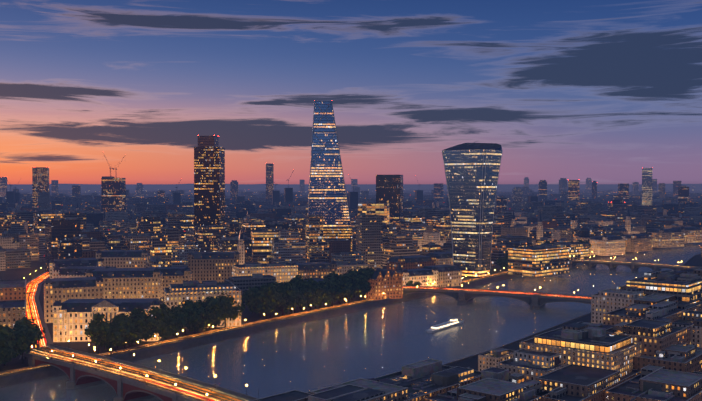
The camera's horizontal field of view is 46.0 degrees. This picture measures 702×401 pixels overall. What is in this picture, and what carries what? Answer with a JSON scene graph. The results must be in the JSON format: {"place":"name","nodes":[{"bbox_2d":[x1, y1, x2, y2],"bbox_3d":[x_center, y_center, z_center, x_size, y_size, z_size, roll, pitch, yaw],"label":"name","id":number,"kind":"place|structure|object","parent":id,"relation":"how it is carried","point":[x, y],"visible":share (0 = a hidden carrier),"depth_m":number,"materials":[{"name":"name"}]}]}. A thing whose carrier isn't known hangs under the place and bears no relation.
{"place":"outdoors","nodes":[
{"label":"outdoors","id":0,"kind":"place"},
{"bbox_2d":[0,177,6,197],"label":"tower","id":1,"kind":"structure","parent":0,"point":[3,185],"depth_m":5146.46,"materials":[{"name":"glass"}]},
{"bbox_2d":[32,167,48,206],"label":"tower","id":2,"kind":"structure","parent":0,"point":[40,179],"depth_m":2956.39,"materials":[{"name":"glass"}]},
{"bbox_2d":[72,185,80,196],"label":"tower","id":3,"kind":"structure","parent":0,"point":[76,190],"depth_m":4254.40,"materials":[{"name":"glass"}]},
{"bbox_2d":[136,183,142,197],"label":"tower","id":4,"kind":"structure","parent":0,"point":[139,190],"depth_m":5158.42,"materials":[{"name":"glass"}]},
{"bbox_2d":[157,190,164,203],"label":"tower","id":5,"kind":"structure","parent":0,"point":[160,196],"depth_m":3768.26,"materials":[{"name":"glass"}]},
{"bbox_2d":[194,135,224,225],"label":"tower","id":6,"kind":"structure","parent":0,"point":[209,180],"depth_m":1241.15,"materials":[{"name":"glass"}]},
{"bbox_2d":[230,180,237,197],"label":"tower","id":7,"kind":"structure","parent":0,"point":[233,188],"depth_m":4568.78,"materials":[{"name":"glass"}]},
{"bbox_2d":[266,163,273,200],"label":"tower","id":8,"kind":"structure","parent":0,"point":[269,180],"depth_m":4070.09,"materials":[{"name":"glass"}]},
{"bbox_2d":[0,242,701,400],"bbox_3d":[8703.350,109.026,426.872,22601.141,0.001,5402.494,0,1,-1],"label":"water","id":9,"kind":"structure","parent":0,"point":[312,355],"depth_m":615.62,"materials":[{"name":"blue liquid"}]},
{"bbox_2d":[425,318,462,332],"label":"river boat","id":10,"kind":"object","parent":9,"relation":"on","point":[452,322],"visible":0.9,"depth_m":668.44,"materials":[{"name":"paint"}]},
{"bbox_2d":[0,184,701,386],"bbox_3d":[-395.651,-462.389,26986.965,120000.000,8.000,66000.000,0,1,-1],"label":"ground","id":11,"kind":"structure","parent":0,"point":[37,268],"depth_m":674.55,"materials":[{"name":"grey concrete"}]},
{"bbox_2d":[51,180,57,194],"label":"building","id":12,"kind":"structure","parent":11,"relation":"on","point":[54,186],"depth_m":5553.32,"materials":[{"name":"concrete"}]},
{"bbox_2d":[101,176,125,217],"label":"tower under construction","id":13,"kind":"structure","parent":11,"relation":"on","point":[113,193],"depth_m":2214.99,"materials":[{"name":"concrete"}]},
{"bbox_2d":[19,344,257,400],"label":"bridge","id":14,"kind":"structure","parent":11,"relation":"on","point":[121,386],"depth_m":453.64,"materials":[{"name":"stone"}]},
{"bbox_2d":[6,170,537,208],"bbox_3d":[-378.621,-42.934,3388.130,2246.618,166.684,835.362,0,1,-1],"label":"skyline cranes","id":15,"kind":"object","parent":11,"relation":"on","point":[12,197],"visible":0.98,"depth_m":3468.93,"materials":[{"name":"metal"}]},
{"bbox_2d":[300,180,304,191],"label":"building","id":16,"kind":"structure","parent":11,"relation":"on","point":[302,185],"depth_m":6374.66,"materials":[{"name":"concrete"}]},
{"bbox_2d":[307,100,351,251],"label":"skyscraper","id":17,"kind":"structure","parent":11,"relation":"on","point":[327,198],"depth_m":1204.18,"materials":[{"name":"glass"}]},
{"bbox_2d":[0,226,699,365],"bbox_3d":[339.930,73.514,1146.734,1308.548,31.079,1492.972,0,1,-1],"label":"trees","id":18,"kind":"object","parent":11,"relation":"on","point":[137,324],"visible":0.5,"depth_m":623.34,"materials":[{"name":"green plant"}]},
{"bbox_2d":[0,185,701,303],"bbox_3d":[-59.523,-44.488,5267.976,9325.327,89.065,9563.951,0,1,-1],"label":"city blocks","id":19,"kind":"structure","parent":11,"relation":"on","point":[276,232],"depth_m":1403.99,"materials":[{"name":"concrete"}]},
{"bbox_2d":[13,189,701,253],"bbox_3d":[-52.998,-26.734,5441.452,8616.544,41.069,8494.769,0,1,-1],"label":"city lights","id":20,"kind":"object","parent":19,"relation":"attached to","point":[415,198],"visible":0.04,"depth_m":2199.15},
{"bbox_2d":[0,208,701,341],"bbox_3d":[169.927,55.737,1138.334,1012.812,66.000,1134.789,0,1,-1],"label":"riverside buildings","id":21,"kind":"structure","parent":11,"relation":"on","point":[80,292],"depth_m":842.71,"materials":[{"name":"stone"}]},
{"bbox_2d":[351,179,356,191],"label":"building","id":22,"kind":"structure","parent":11,"relation":"on","point":[354,181],"depth_m":6977.51,"materials":[{"name":"concrete"}]},
{"bbox_2d":[442,141,502,277],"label":"skyscraper","id":23,"kind":"structure","parent":11,"relation":"on","point":[472,172],"depth_m":984.72,"materials":[{"name":"glass"}]},
{"bbox_2d":[252,269,701,400],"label":"riverside buildings","id":24,"kind":"structure","parent":11,"relation":"on","point":[638,339],"depth_m":380.84,"materials":[{"name":"stone"}]},
{"bbox_2d":[403,285,590,309],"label":"bridge","id":25,"kind":"structure","parent":11,"relation":"on","point":[461,297],"depth_m":794.59,"materials":[{"name":"concrete"}]},
{"bbox_2d":[524,177,528,186],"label":"building","id":26,"kind":"structure","parent":11,"relation":"on","point":[526,181],"depth_m":6599.59,"materials":[{"name":"concrete"}]},
{"bbox_2d":[559,178,566,193],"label":"building","id":27,"kind":"structure","parent":11,"relation":"on","point":[562,184],"depth_m":5400.67,"materials":[{"name":"concrete"}]},
{"bbox_2d":[586,178,591,191],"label":"building","id":28,"kind":"structure","parent":11,"relation":"on","point":[588,184],"depth_m":7011.65,"materials":[{"name":"concrete"}]},
{"bbox_2d":[618,184,628,201],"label":"building","id":29,"kind":"structure","parent":11,"relation":"on","point":[623,189],"depth_m":3896.32,"materials":[{"name":"glass"}]},
{"bbox_2d":[569,259,699,271],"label":"bridge","id":30,"kind":"structure","parent":11,"relation":"on","point":[613,265],"depth_m":1099.44,"materials":[{"name":"stone"}]},
{"bbox_2d":[652,179,656,193],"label":"building","id":31,"kind":"structure","parent":11,"relation":"on","point":[654,185],"depth_m":6011.34,"materials":[{"name":"concrete"}]},
{"bbox_2d":[673,181,680,196],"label":"building","id":32,"kind":"structure","parent":11,"relation":"on","point":[676,184],"depth_m":5012.71,"materials":[{"name":"concrete"}]},
{"bbox_2d":[0,254,701,400],"bbox_3d":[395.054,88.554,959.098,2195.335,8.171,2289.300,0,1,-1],"label":"roads","id":33,"kind":"structure","parent":0,"point":[116,353],"depth_m":528.36,"materials":[{"name":"grey asphalt"}]},
{"bbox_2d":[0,254,684,400],"bbox_3d":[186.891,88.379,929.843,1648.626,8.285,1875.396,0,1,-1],"label":"traffic light trails","id":34,"kind":"object","parent":33,"relation":"on","point":[36,311],"visible":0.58,"depth_m":589.63,"materials":[{"name":"orange"}]},
{"bbox_2d":[21,255,681,395],"bbox_3d":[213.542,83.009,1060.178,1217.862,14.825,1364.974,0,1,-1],"label":"street lamps","id":35,"kind":"object","parent":33,"relation":"on","point":[245,326],"visible":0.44,"depth_m":583.76,"materials":[{"name":"metal"}]},
{"bbox_2d":[0,0,701,183],"label":"sky","id":36,"kind":"structure","parent":0,"point":[602,91],"materials":[{"name":"blue"}]},
{"bbox_2d":[7,184,701,188],"bbox_3d":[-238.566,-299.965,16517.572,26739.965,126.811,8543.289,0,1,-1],"label":"hills","id":37,"kind":"structure","parent":0,"point":[189,186],"depth_m":15610.64,"materials":[{"name":"grey"}]},
{"bbox_2d":[358,203,388,223],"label":"building","id":38,"kind":"structure","parent":0,"point":[376,208],"depth_m":1307.33,"materials":[{"name":"concrete"}]},
{"bbox_2d":[376,175,402,221],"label":"dark tower","id":39,"kind":"structure","parent":0,"point":[389,189],"depth_m":1534.77,"materials":[{"name":"glass"}]},
{"bbox_2d":[434,183,442,200],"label":"tower","id":40,"kind":"structure","parent":0,"point":[438,190],"depth_m":4284.35,"materials":[{"name":"glass"}]},
{"bbox_2d":[496,196,507,211],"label":"tower","id":41,"kind":"structure","parent":0,"point":[502,201],"depth_m":2890.34,"materials":[{"name":"glass"}]},
{"bbox_2d":[512,187,522,206],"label":"tower","id":42,"kind":"structure","parent":0,"point":[517,192],"depth_m":3288.03,"materials":[{"name":"glass"}]},
{"bbox_2d":[538,180,546,200],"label":"tower","id":43,"kind":"structure","parent":0,"point":[542,190],"depth_m":4190.18,"materials":[{"name":"glass"}]},
{"bbox_2d":[568,180,578,202],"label":"tower","id":44,"kind":"structure","parent":0,"point":[573,189],"depth_m":3689.86,"materials":[{"name":"glass"}]},
{"bbox_2d":[592,181,596,198],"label":"tower","id":45,"kind":"structure","parent":0,"point":[594,189],"depth_m":4799.87,"materials":[{"name":"glass"}]},
{"bbox_2d":[608,200,624,211],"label":"tower","id":46,"kind":"structure","parent":0,"point":[610,205],"depth_m":2597.09,"materials":[{"name":"glass"}]},
{"bbox_2d":[613,195,623,201],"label":"building","id":47,"kind":"structure","parent":0,"point":[618,197],"depth_m":2994.92,"materials":[{"name":"glass"}]},
{"bbox_2d":[632,182,638,195],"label":"tower","id":48,"kind":"structure","parent":0,"point":[635,188],"depth_m":5605.06,"materials":[{"name":"glass"}]},
{"bbox_2d":[642,168,651,204],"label":"tower","id":49,"kind":"structure","parent":0,"point":[646,186],"depth_m":3394.97,"materials":[{"name":"glass"}]},
{"bbox_2d":[659,183,664,198],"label":"tower","id":50,"kind":"structure","parent":0,"point":[661,190],"depth_m":4405.18,"materials":[{"name":"glass"}]},
{"bbox_2d":[678,186,688,203],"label":"tower","id":51,"kind":"structure","parent":0,"point":[683,193],"depth_m":2996.13,"materials":[{"name":"glass"}]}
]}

